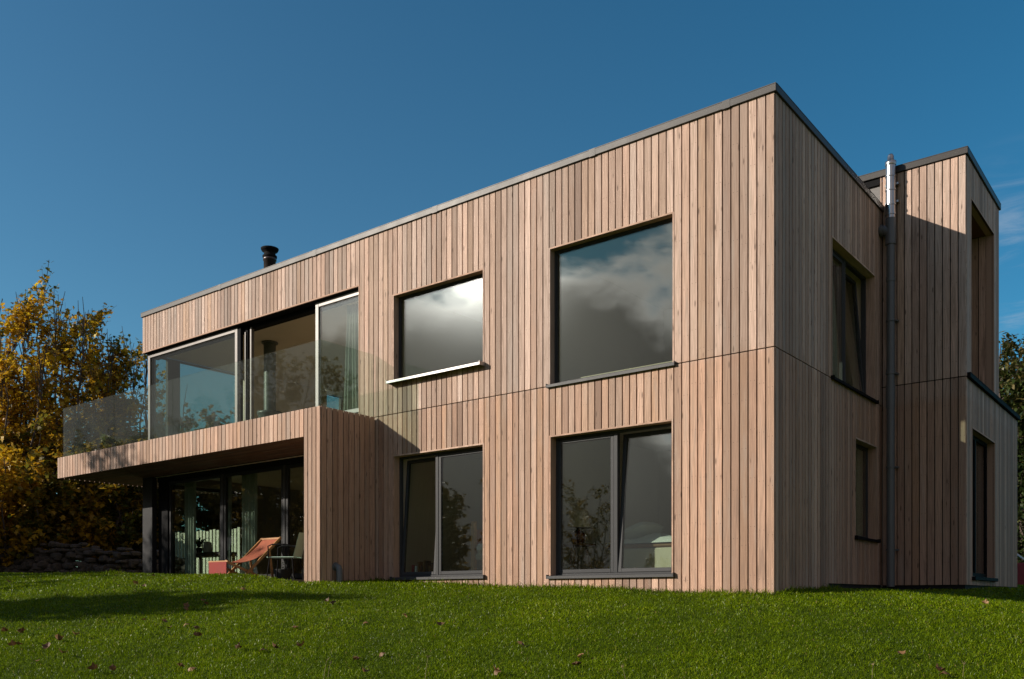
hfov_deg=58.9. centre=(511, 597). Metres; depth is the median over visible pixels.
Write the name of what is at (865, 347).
window
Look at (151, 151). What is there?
sky
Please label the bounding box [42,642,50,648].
fallen leaf
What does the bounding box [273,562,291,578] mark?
plant pot
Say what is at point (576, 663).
fallen leaf
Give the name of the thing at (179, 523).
garden bush
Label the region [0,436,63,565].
garden bush
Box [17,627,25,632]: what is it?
fallen leaf
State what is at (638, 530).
pillow
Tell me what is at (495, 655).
lawn
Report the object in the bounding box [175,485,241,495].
window
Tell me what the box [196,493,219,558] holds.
garden tree
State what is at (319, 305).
sliding door
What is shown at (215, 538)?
slatted fence
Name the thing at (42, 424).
garden bush
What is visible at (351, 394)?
curtain
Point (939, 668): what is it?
fallen leaf
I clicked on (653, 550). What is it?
bed
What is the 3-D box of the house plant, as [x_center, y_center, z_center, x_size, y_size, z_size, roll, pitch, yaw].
[-6.930,-1.184,20.182,0.577,0.389,0.537,0,0,16]
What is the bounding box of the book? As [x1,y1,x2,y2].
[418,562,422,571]
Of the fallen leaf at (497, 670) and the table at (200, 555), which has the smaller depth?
the fallen leaf at (497, 670)
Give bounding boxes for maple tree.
[0,261,147,498]
[0,288,76,513]
[3,364,59,447]
[48,303,182,494]
[71,337,203,527]
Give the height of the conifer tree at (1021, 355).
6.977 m
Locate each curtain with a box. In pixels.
[185,482,195,573]
[228,477,231,571]
[242,473,256,573]
[343,302,358,410]
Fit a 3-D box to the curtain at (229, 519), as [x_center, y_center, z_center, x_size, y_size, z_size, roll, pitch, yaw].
[-5.856,-1.465,18.685,0.240,2.270,0.097,0,0,38]
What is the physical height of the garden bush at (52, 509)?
3.671 m
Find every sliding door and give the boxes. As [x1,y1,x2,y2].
[148,327,237,439]
[169,474,220,573]
[224,465,282,576]
[286,462,303,577]
[315,290,358,412]
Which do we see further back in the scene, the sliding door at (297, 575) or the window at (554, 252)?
the sliding door at (297, 575)
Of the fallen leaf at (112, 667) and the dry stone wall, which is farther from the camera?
the dry stone wall
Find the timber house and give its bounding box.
[58,82,1020,594]
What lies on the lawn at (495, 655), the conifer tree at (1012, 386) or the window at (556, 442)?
the conifer tree at (1012, 386)
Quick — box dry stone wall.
[0,541,219,573]
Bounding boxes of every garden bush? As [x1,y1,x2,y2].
[0,410,97,519]
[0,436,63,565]
[2,447,94,573]
[50,427,147,568]
[74,430,184,569]
[131,426,212,571]
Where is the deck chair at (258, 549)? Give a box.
[208,537,281,577]
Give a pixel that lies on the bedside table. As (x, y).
(575, 545)
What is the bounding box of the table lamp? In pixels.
[567,510,589,542]
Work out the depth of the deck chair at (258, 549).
16.55 m
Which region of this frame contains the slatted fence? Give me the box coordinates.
[175,527,241,573]
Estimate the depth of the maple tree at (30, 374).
26.34 m
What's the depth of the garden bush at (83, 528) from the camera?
25.16 m
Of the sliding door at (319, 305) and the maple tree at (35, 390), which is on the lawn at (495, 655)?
the maple tree at (35, 390)
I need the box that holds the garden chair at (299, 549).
[267,532,303,579]
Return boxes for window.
[153,358,341,438]
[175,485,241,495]
[386,268,484,384]
[389,443,484,579]
[546,211,675,387]
[546,419,674,578]
[830,235,878,403]
[855,437,880,542]
[972,436,997,581]
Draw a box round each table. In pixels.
[196,551,236,573]
[563,543,595,569]
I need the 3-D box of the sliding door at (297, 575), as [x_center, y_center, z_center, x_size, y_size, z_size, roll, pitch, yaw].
[-3.378,-1.430,16.417,2.220,2.140,0.060,0,0,38]
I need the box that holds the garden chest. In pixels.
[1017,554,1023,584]
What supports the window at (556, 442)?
in the timber house
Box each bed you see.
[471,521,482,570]
[605,533,671,572]
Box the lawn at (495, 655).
[0,575,1023,678]
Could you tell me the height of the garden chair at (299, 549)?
0.842 m
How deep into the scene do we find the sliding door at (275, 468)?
18.03 m
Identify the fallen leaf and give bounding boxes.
[8,640,21,645]
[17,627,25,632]
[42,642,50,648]
[55,634,63,639]
[88,662,97,669]
[109,664,115,670]
[183,602,188,610]
[493,665,501,675]
[572,661,581,665]
[935,663,950,675]
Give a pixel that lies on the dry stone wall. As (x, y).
(55, 559)
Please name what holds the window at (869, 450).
in the timber house
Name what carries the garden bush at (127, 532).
on the lawn at (495, 655)
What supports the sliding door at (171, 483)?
in the timber house
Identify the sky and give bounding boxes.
[0,0,1023,573]
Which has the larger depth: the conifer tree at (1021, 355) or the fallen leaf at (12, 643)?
the conifer tree at (1021, 355)
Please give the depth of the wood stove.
18.92 m
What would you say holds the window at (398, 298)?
in the timber house
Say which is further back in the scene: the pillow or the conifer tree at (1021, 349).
the conifer tree at (1021, 349)
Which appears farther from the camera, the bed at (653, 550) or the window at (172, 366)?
the window at (172, 366)
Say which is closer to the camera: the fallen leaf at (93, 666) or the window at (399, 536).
the fallen leaf at (93, 666)
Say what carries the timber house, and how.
on the lawn at (495, 655)
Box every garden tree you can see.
[194,404,241,566]
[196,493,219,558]
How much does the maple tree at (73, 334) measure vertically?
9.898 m
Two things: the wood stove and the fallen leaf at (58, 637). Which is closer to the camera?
the fallen leaf at (58, 637)
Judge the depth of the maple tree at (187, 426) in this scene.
29.06 m
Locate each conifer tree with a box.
[999,331,1023,562]
[1001,334,1023,538]
[1002,354,1023,544]
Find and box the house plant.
[196,537,207,552]
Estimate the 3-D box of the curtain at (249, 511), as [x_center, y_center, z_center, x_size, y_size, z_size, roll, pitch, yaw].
[-5.290,-1.465,18.240,0.520,2.270,0.098,0,0,38]
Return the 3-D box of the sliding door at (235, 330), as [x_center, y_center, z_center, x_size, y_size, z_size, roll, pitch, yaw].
[-6.687,-4.268,18.922,3.280,2.135,0.070,0,0,38]
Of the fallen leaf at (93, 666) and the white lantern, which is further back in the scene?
the white lantern
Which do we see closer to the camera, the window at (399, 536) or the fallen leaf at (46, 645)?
the fallen leaf at (46, 645)
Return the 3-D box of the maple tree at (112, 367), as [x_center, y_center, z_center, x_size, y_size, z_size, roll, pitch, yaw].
[-12.695,-4.742,28.523,3.953,8.604,3.801,0,0,38]
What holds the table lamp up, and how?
on the bedside table
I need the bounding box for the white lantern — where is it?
[203,542,211,551]
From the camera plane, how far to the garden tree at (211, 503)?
26.39 m
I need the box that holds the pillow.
[624,522,663,538]
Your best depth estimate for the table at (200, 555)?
19.83 m
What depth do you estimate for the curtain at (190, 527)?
19.47 m
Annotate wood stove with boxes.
[257,340,281,417]
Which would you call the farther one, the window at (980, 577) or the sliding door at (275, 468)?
the sliding door at (275, 468)
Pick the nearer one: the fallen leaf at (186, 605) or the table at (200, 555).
the fallen leaf at (186, 605)

